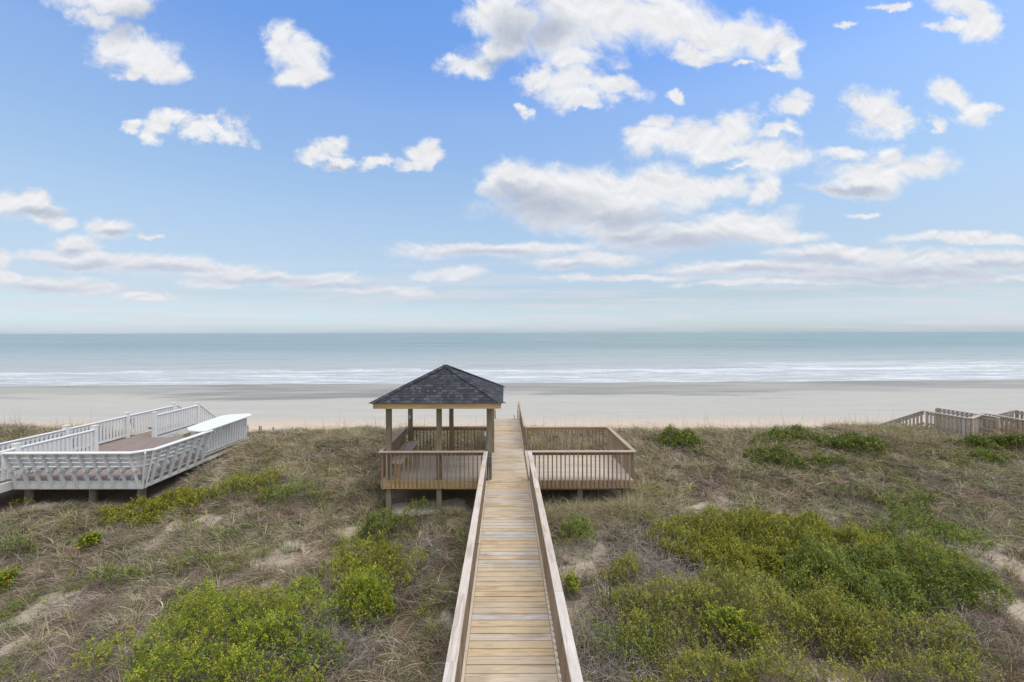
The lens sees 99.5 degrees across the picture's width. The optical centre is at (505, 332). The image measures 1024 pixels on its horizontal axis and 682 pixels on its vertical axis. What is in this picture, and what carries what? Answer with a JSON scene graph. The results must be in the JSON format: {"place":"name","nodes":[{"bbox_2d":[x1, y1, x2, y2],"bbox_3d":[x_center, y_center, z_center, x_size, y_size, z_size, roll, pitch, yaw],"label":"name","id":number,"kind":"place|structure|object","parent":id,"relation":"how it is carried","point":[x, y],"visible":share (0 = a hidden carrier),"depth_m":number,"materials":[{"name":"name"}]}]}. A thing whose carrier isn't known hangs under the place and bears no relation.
{"place":"outdoors","nodes":[
{"label":"outdoors","id":0,"kind":"place"},
{"bbox_2d":[494,404,518,418],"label":"beach stairs","id":1,"kind":"structure","parent":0,"point":[513,414],"depth_m":22.37,"materials":[{"name":"brown wood"}]},
{"bbox_2d":[307,449,715,531],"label":"platform grass","id":2,"kind":"structure","parent":0,"point":[618,509],"depth_m":12.50,"materials":[{"name":"plant"}]},
{"bbox_2d":[0,379,1023,681],"bbox_3d":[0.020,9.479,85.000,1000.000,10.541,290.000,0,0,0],"label":"ground","id":3,"kind":"structure","parent":0,"point":[682,405],"depth_m":14.62,"materials":[{"name":"beige sand"}]},
{"bbox_2d":[0,566,20,591],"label":"flowering plant","id":4,"kind":"object","parent":3,"relation":"on","point":[12,575],"visible":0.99,"depth_m":10.03,"materials":[{"name":"green plant"}]},
{"bbox_2d":[0,531,38,564],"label":"shrub","id":5,"kind":"object","parent":3,"relation":"on","point":[4,545],"visible":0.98,"depth_m":10.98,"materials":[{"name":"green plant"}]},
{"bbox_2d":[12,497,35,509],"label":"shrub","id":6,"kind":"object","parent":3,"relation":"on","point":[23,503],"visible":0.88,"depth_m":13.34,"materials":[{"name":"green plant"}]},
{"bbox_2d":[73,529,102,550],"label":"shrub","id":7,"kind":"object","parent":3,"relation":"on","point":[90,539],"visible":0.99,"depth_m":11.37,"materials":[{"name":"green plant"}]},
{"bbox_2d":[60,563,154,600],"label":"shrub","id":8,"kind":"object","parent":3,"relation":"on","point":[121,572],"visible":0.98,"depth_m":9.53,"materials":[{"name":"green plant"}]},
{"bbox_2d":[54,620,175,681],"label":"shrub","id":9,"kind":"object","parent":3,"relation":"on","point":[102,646],"visible":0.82,"depth_m":7.44,"materials":[{"name":"green plant"}]},
{"bbox_2d":[0,424,248,505],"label":"white deck","id":10,"kind":"structure","parent":3,"relation":"on","point":[143,441],"depth_m":14.26,"materials":[{"name":"brown"}]},
{"bbox_2d":[0,425,98,480],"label":"white railing","id":11,"kind":"object","parent":10,"relation":"attached to","point":[93,432],"visible":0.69,"depth_m":15.10,"materials":[{"name":"paint"}]},
{"bbox_2d":[0,451,151,488],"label":"railing","id":12,"kind":"object","parent":10,"relation":"attached to","point":[65,461],"visible":0.95,"depth_m":13.35,"materials":[{"name":"white paint"}]},
{"bbox_2d":[0,402,175,470],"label":"white railing","id":13,"kind":"object","parent":10,"relation":"on","point":[124,424],"visible":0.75,"depth_m":18.21,"materials":[{"name":"paint"}]},
{"bbox_2d":[128,447,160,488],"bbox_3d":[-11.304,4.263,13.447,0.775,1.236,0.645,0,0,0],"label":"corner seat","id":14,"kind":"object","parent":10,"relation":"on","point":[144,461],"visible":1,"depth_m":13.51,"materials":[{"name":"white paint"}]},
{"bbox_2d":[151,402,200,436],"bbox_3d":[-15.571,4.215,20.600,0.176,1.395,2.876,0,0,0],"label":"white railing","id":15,"kind":"object","parent":10,"relation":"attached to","point":[156,418],"visible":0.86,"depth_m":20.36,"materials":[{"name":"paint"}]},
{"bbox_2d":[140,430,213,484],"bbox_3d":[-11.350,4.261,15.005,0.857,1.231,2.490,0,0,0],"label":"railing","id":16,"kind":"object","parent":10,"relation":"attached to","point":[163,458],"visible":0.9,"depth_m":14.93,"materials":[{"name":"white paint"}]},
{"bbox_2d":[187,413,251,450],"bbox_3d":[-11.641,4.109,17.580,1.339,1.030,3.435,0,0,0],"label":"bar table","id":17,"kind":"object","parent":10,"relation":"on","point":[214,423],"visible":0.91,"depth_m":17.34,"materials":[{"name":"white paint"}]},
{"bbox_2d":[199,418,246,455],"bbox_3d":[-11.421,4.279,17.670,0.100,1.170,2.840,0,0,0],"label":"white railing","id":18,"kind":"object","parent":10,"relation":"attached to","point":[240,428],"visible":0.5,"depth_m":17.73,"materials":[{"name":"paint"}]},
{"bbox_2d":[89,485,211,530],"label":"shrub","id":19,"kind":"object","parent":3,"relation":"on","point":[152,503],"visible":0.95,"depth_m":12.81,"materials":[{"name":"green plant"}]},
{"bbox_2d":[169,512,207,536],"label":"shrub","id":20,"kind":"object","parent":3,"relation":"on","point":[189,526],"visible":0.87,"depth_m":11.71,"materials":[{"name":"green plant"}]},
{"bbox_2d":[161,545,222,578],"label":"shrub","id":21,"kind":"object","parent":3,"relation":"on","point":[190,556],"visible":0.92,"depth_m":9.85,"materials":[{"name":"green plant"}]},
{"bbox_2d":[120,632,332,681],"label":"shrub","id":22,"kind":"object","parent":3,"relation":"on","point":[186,657],"visible":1,"depth_m":6.94,"materials":[{"name":"green plant"}]},
{"bbox_2d":[114,575,343,681],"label":"shrub","id":23,"kind":"object","parent":3,"relation":"on","point":[258,627],"visible":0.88,"depth_m":7.67,"materials":[{"name":"green plant"}]},
{"bbox_2d":[157,581,316,637],"bbox_3d":[-5.293,5.318,8.472,3.224,0.849,1.190,0,0,-9],"label":"shrub","id":24,"kind":"object","parent":3,"relation":"on","point":[241,592],"visible":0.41,"depth_m":8.51,"materials":[{"name":"green plant"}]},
{"bbox_2d":[201,462,290,505],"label":"shrub","id":25,"kind":"object","parent":3,"relation":"on","point":[248,480],"visible":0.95,"depth_m":13.38,"materials":[{"name":"green plant"}]},
{"bbox_2d":[243,476,335,513],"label":"shrub","id":26,"kind":"object","parent":3,"relation":"on","point":[286,488],"visible":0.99,"depth_m":12.82,"materials":[{"name":"green plant"}]},
{"bbox_2d":[272,568,331,625],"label":"shrub","id":27,"kind":"object","parent":3,"relation":"on","point":[299,582],"visible":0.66,"depth_m":8.83,"materials":[{"name":"green plant"}]},
{"bbox_2d":[251,604,356,681],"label":"shrub","id":28,"kind":"object","parent":3,"relation":"on","point":[320,634],"visible":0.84,"depth_m":7.48,"materials":[{"name":"green plant"}]},
{"bbox_2d":[317,548,398,666],"bbox_3d":[-2.888,5.032,8.423,1.688,1.730,1.712,0,0,0],"label":"shrub","id":29,"kind":"object","parent":3,"relation":"on","point":[356,584],"visible":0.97,"depth_m":8.43,"materials":[{"name":"green plant"}]},
{"bbox_2d":[316,530,435,598],"bbox_3d":[-2.961,5.121,9.824,2.647,1.178,2.082,0,0,-17],"label":"shrub","id":30,"kind":"object","parent":3,"relation":"on","point":[370,550],"visible":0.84,"depth_m":9.71,"materials":[{"name":"green plant"}]},
{"bbox_2d":[347,504,420,555],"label":"shrub","id":31,"kind":"object","parent":3,"relation":"on","point":[378,519],"visible":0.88,"depth_m":11.31,"materials":[{"name":"green plant"}]},
{"bbox_2d":[399,495,434,526],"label":"shrub","id":32,"kind":"object","parent":3,"relation":"on","point":[420,504],"visible":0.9,"depth_m":12.15,"materials":[{"name":"green plant"}]},
{"bbox_2d":[381,450,486,489],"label":"gazebo deck","id":33,"kind":"structure","parent":3,"relation":"on","point":[440,481],"depth_m":13.15,"materials":[{"name":"brown wood"}]},
{"bbox_2d":[379,427,406,485],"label":"deck railing","id":34,"kind":"object","parent":33,"relation":"attached to","point":[398,440],"visible":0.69,"depth_m":14.24,"materials":[{"name":"brown wood"}]},
{"bbox_2d":[385,441,418,477],"bbox_3d":[-3.320,4.097,14.180,0.504,0.445,2.680,0,0,0],"label":"bench","id":35,"kind":"object","parent":33,"relation":"on","point":[409,445],"visible":0.64,"depth_m":14.06,"materials":[{"name":"brown wood"}]},
{"bbox_2d":[378,451,482,487],"bbox_3d":[-2.152,3.973,12.588,3.038,1.063,0.120,0,0,0],"label":"deck railing","id":36,"kind":"object","parent":33,"relation":"attached to","point":[420,453],"visible":0.92,"depth_m":12.56,"materials":[{"name":"brown wood"}]},
{"bbox_2d":[406,426,486,449],"bbox_3d":[-2.127,3.973,15.872,3.068,1.064,0.120,0,0,0],"label":"deck railing","id":37,"kind":"object","parent":33,"relation":"attached to","point":[433,428],"visible":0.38,"depth_m":15.86,"materials":[{"name":"brown wood"}]},
{"bbox_2d":[369,365,505,513],"bbox_3d":[-1.938,3.413,14.155,3.913,4.735,3.913,0,0,0],"label":"gazebo","id":38,"kind":"object","parent":3,"relation":"on","point":[449,387],"visible":0.98,"depth_m":12.66,"materials":[{"name":"brown wood"}]},
{"bbox_2d":[486,436,491,480],"bbox_3d":[-0.482,3.666,12.637,0.169,1.270,0.170,0,0,0],"label":"electrical box","id":39,"kind":"object","parent":38,"relation":"attached to","point":[489,460],"visible":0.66,"depth_m":12.59,"materials":[{"name":"grey metal"}]},
{"bbox_2d":[461,418,561,681],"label":"boardwalk","id":40,"kind":"structure","parent":3,"relation":"on","point":[510,636],"depth_m":7.29,"materials":[{"name":"brown wood"}]},
{"bbox_2d":[442,451,487,681],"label":"deck railing","id":41,"kind":"object","parent":40,"relation":"attached to","point":[454,661],"visible":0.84,"depth_m":6.07,"materials":[{"name":"brown wood"}]},
{"bbox_2d":[518,401,524,449],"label":"deck railing","id":42,"kind":"object","parent":40,"relation":"attached to","point":[522,422],"visible":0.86,"depth_m":17.59,"materials":[{"name":"brown wood"}]},
{"bbox_2d":[528,451,582,681],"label":"deck railing","id":43,"kind":"object","parent":40,"relation":"attached to","point":[570,669],"visible":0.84,"depth_m":6.06,"materials":[{"name":"brown wood"}]},
{"bbox_2d":[0,422,1023,681],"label":"dry dune grass","id":44,"kind":"structure","parent":3,"relation":"on","point":[116,544],"depth_m":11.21,"materials":[{"name":"beige plant"}]},
{"bbox_2d":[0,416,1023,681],"bbox_3d":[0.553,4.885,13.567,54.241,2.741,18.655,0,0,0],"label":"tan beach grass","id":45,"kind":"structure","parent":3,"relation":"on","point":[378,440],"depth_m":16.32,"materials":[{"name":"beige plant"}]},
{"bbox_2d":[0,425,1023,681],"bbox_3d":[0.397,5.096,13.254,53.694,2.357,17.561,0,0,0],"label":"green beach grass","id":46,"kind":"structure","parent":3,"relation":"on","point":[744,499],"depth_m":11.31,"materials":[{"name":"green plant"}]},
{"bbox_2d":[0,423,1023,681],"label":"creeping weeds","id":47,"kind":"object","parent":3,"relation":"on","point":[894,473],"visible":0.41,"depth_m":10.84,"materials":[{"name":"green plant"}]},
{"bbox_2d":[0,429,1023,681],"bbox_3d":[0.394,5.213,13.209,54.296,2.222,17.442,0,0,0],"label":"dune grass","id":48,"kind":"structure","parent":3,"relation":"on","point":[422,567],"depth_m":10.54,"materials":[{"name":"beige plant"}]},
{"bbox_2d":[561,568,583,602],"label":"shrub","id":49,"kind":"object","parent":3,"relation":"on","point":[572,577],"visible":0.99,"depth_m":9.14,"materials":[{"name":"green plant"}]},
{"bbox_2d":[553,510,600,556],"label":"shrub","id":50,"kind":"object","parent":3,"relation":"on","point":[575,522],"visible":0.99,"depth_m":10.68,"materials":[{"name":"green plant"}]},
{"bbox_2d":[524,450,633,504],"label":"open deck","id":51,"kind":"structure","parent":3,"relation":"on","point":[580,489],"depth_m":13.13,"materials":[{"name":"brown wood"}]},
{"bbox_2d":[526,426,605,449],"bbox_3d":[2.278,3.964,15.872,3.018,1.062,0.120,0,0,0],"label":"deck railing","id":52,"kind":"object","parent":51,"relation":"attached to","point":[565,428],"visible":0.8,"depth_m":15.86,"materials":[{"name":"brown wood"}]},
{"bbox_2d":[532,450,635,486],"bbox_3d":[2.293,3.964,12.588,3.008,1.063,0.120,0,0,0],"label":"deck railing","id":53,"kind":"object","parent":51,"relation":"attached to","point":[583,452],"visible":0.94,"depth_m":12.56,"materials":[{"name":"brown wood"}]},
{"bbox_2d":[606,426,635,479],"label":"deck railing","id":54,"kind":"object","parent":51,"relation":"attached to","point":[615,441],"visible":0.69,"depth_m":14.06,"materials":[{"name":"brown wood"}]},
{"bbox_2d":[599,548,644,591],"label":"shrub","id":55,"kind":"object","parent":3,"relation":"on","point":[631,567],"visible":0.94,"depth_m":9.35,"materials":[{"name":"green plant"}]},
{"bbox_2d":[578,611,668,679],"bbox_3d":[2.139,5.517,7.625,1.596,0.881,0.964,0,0,-11],"label":"shrub","id":56,"kind":"object","parent":3,"relation":"on","point":[627,637],"visible":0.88,"depth_m":7.63,"materials":[{"name":"green plant"}]},
{"bbox_2d":[636,500,667,535],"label":"shrub","id":57,"kind":"object","parent":3,"relation":"on","point":[645,513],"visible":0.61,"depth_m":11.40,"materials":[{"name":"green plant"}]},
{"bbox_2d":[652,424,703,451],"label":"shrub","id":58,"kind":"object","parent":3,"relation":"on","point":[676,434],"visible":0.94,"depth_m":17.00,"materials":[{"name":"green plant"}]},
{"bbox_2d":[695,600,775,660],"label":"shrub","id":59,"kind":"object","parent":3,"relation":"on","point":[737,624],"visible":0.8,"depth_m":7.76,"materials":[{"name":"green plant"}]},
{"bbox_2d":[623,630,869,681],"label":"shrub","id":60,"kind":"object","parent":3,"relation":"on","point":[752,664],"visible":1,"depth_m":6.94,"materials":[{"name":"green plant"}]},
{"bbox_2d":[603,553,900,677],"bbox_3d":[4.794,5.107,8.219,5.702,1.542,2.275,0,0,0],"label":"shrub","id":61,"kind":"object","parent":3,"relation":"on","point":[792,607],"visible":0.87,"depth_m":8.11,"materials":[{"name":"green plant"}]},
{"bbox_2d":[740,441,811,473],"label":"shrub","id":62,"kind":"object","parent":3,"relation":"on","point":[778,450],"visible":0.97,"depth_m":15.42,"materials":[{"name":"green plant"}]},
{"bbox_2d":[748,421,817,445],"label":"shrub","id":63,"kind":"object","parent":3,"relation":"on","point":[775,431],"visible":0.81,"depth_m":17.58,"materials":[{"name":"green plant"}]},
{"bbox_2d":[645,500,978,611],"bbox_3d":[7.045,4.957,10.173,7.159,1.370,3.377,0,0,0],"label":"shrub","id":64,"kind":"object","parent":3,"relation":"on","point":[820,527],"visible":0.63,"depth_m":10.24,"materials":[{"name":"green plant"}]},
{"bbox_2d":[811,449,846,470],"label":"shrub","id":65,"kind":"object","parent":3,"relation":"on","point":[822,458],"visible":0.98,"depth_m":15.31,"materials":[{"name":"green plant"}]},
{"bbox_2d":[814,428,889,456],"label":"shrub","id":66,"kind":"object","parent":3,"relation":"on","point":[851,439],"visible":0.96,"depth_m":16.48,"materials":[{"name":"green plant"}]},
{"bbox_2d":[833,481,883,506],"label":"shrub","id":67,"kind":"object","parent":3,"relation":"on","point":[856,489],"visible":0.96,"depth_m":13.12,"materials":[{"name":"green plant"}]},
{"bbox_2d":[772,513,997,648],"bbox_3d":[7.827,4.849,9.089,4.283,1.807,2.570,0,0,-20],"label":"shrub","id":68,"kind":"object","parent":3,"relation":"on","point":[896,575],"visible":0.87,"depth_m":8.88,"materials":[{"name":"green plant"}]},
{"bbox_2d":[795,602,1004,681],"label":"shrub","id":69,"kind":"object","parent":3,"relation":"on","point":[853,615],"visible":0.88,"depth_m":7.63,"materials":[{"name":"green plant"}]},
{"bbox_2d":[883,411,924,427],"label":"grey railing","id":70,"kind":"object","parent":3,"relation":"on","point":[910,416],"visible":0.21,"depth_m":20.15,"materials":[{"name":"grey wood"}]},
{"bbox_2d":[868,487,949,513],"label":"shrub","id":71,"kind":"object","parent":3,"relation":"on","point":[921,495],"visible":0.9,"depth_m":12.61,"materials":[{"name":"green plant"}]},
{"bbox_2d":[847,646,1004,681],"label":"shrub","id":72,"kind":"object","parent":3,"relation":"on","point":[932,658],"visible":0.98,"depth_m":7.09,"materials":[{"name":"green plant"}]},
{"bbox_2d":[867,500,999,556],"bbox_3d":[10.376,4.821,10.766,2.755,1.214,1.715,0,0,15],"label":"shrub","id":73,"kind":"object","parent":3,"relation":"on","point":[938,525],"visible":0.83,"depth_m":10.71,"materials":[{"name":"green plant"}]},
{"bbox_2d":[926,549,1023,621],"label":"shrub","id":74,"kind":"object","parent":3,"relation":"on","point":[1001,586],"visible":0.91,"depth_m":8.70,"materials":[{"name":"green plant"}]},
{"bbox_2d":[940,432,1023,453],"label":"shrub","id":75,"kind":"object","parent":3,"relation":"on","point":[978,440],"visible":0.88,"depth_m":16.76,"materials":[{"name":"green plant"}]},
{"bbox_2d":[951,446,1017,464],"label":"shrub","id":76,"kind":"object","parent":3,"relation":"on","point":[989,454],"visible":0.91,"depth_m":15.57,"materials":[{"name":"green plant"}]},
{"bbox_2d":[1013,409,1023,426],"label":"grey railing","id":77,"kind":"object","parent":3,"relation":"on","point":[1021,413],"visible":0.47,"depth_m":19.41,"materials":[{"name":"grey wood"}]},
{"bbox_3d":[-16.138,5.984,23.650,1.140,2.530,3.460,0,0,0],"label":"white stairs","id":78,"kind":"object","parent":3,"relation":"on","visible":0},
{"bbox_2d":[176,405,194,423],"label":"white railing","id":79,"kind":"object","parent":78,"relation":"on","point":[178,407],"visible":0.17,"depth_m":22.45,"materials":[{"name":"paint"}]},
{"bbox_2d":[200,405,220,432],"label":"white railing","id":80,"kind":"object","parent":78,"relation":"on","point":[205,414],"visible":0.33,"depth_m":22.46,"materials":[{"name":"paint"}]},
{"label":"grey walkway","id":81,"kind":"object","parent":3,"relation":"on","visible":0},
{"bbox_2d":[924,411,973,437],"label":"grey railing","id":82,"kind":"object","parent":81,"relation":"on","point":[970,426],"visible":0.66,"depth_m":18.60,"materials":[{"name":"grey wood"}]},
{"bbox_2d":[935,408,1000,436],"bbox_3d":[20.267,4.258,19.044,0.165,1.598,2.098,0,0,-19],"label":"grey railing","id":83,"kind":"object","parent":81,"relation":"on","point":[991,419],"visible":0.53,"depth_m":18.60,"materials":[{"name":"grey wood"}]},
{"bbox_2d":[970,413,984,435],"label":"grey railing","id":84,"kind":"object","parent":81,"relation":"on","point":[976,418],"visible":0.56,"depth_m":18.39,"materials":[{"name":"grey wood"}]},
{"bbox_2d":[984,413,1023,434],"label":"grey railing","id":85,"kind":"object","parent":81,"relation":"on","point":[1015,421],"visible":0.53,"depth_m":18.05,"materials":[{"name":"grey wood"}]},
{"bbox_2d":[994,409,1017,430],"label":"grey railing","id":86,"kind":"object","parent":81,"relation":"on","point":[1008,413],"visible":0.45,"depth_m":19.49,"materials":[{"name":"grey wood"}]},
{"bbox_2d":[0,332,1023,385],"bbox_3d":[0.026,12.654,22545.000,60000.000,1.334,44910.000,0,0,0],"label":"sea","id":87,"kind":"structure","parent":0,"point":[185,359],"depth_m":218.72,"materials":[{"name":"liquid"}]},
{"bbox_2d":[0,416,1023,457],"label":"crest grass","id":88,"kind":"structure","parent":0,"point":[745,432],"depth_m":18.27,"materials":[{"name":"plant"}]},
{"bbox_2d":[0,0,1023,333],"label":"sky","id":89,"kind":"structure","parent":0,"point":[167,166],"materials":[{"name":"blue"}]},
{"bbox_2d":[3,406,1023,466],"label":"sea oats","id":90,"kind":"object","parent":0,"point":[606,438],"visible":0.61,"depth_m":17.18,"materials":[{"name":"green plant"}]},
{"bbox_2d":[115,494,1023,681],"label":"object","id":91,"kind":"object","parent":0,"point":[357,639],"visible":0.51,"depth_m":7.95,"materials":[{"name":"green plant"}]}
]}

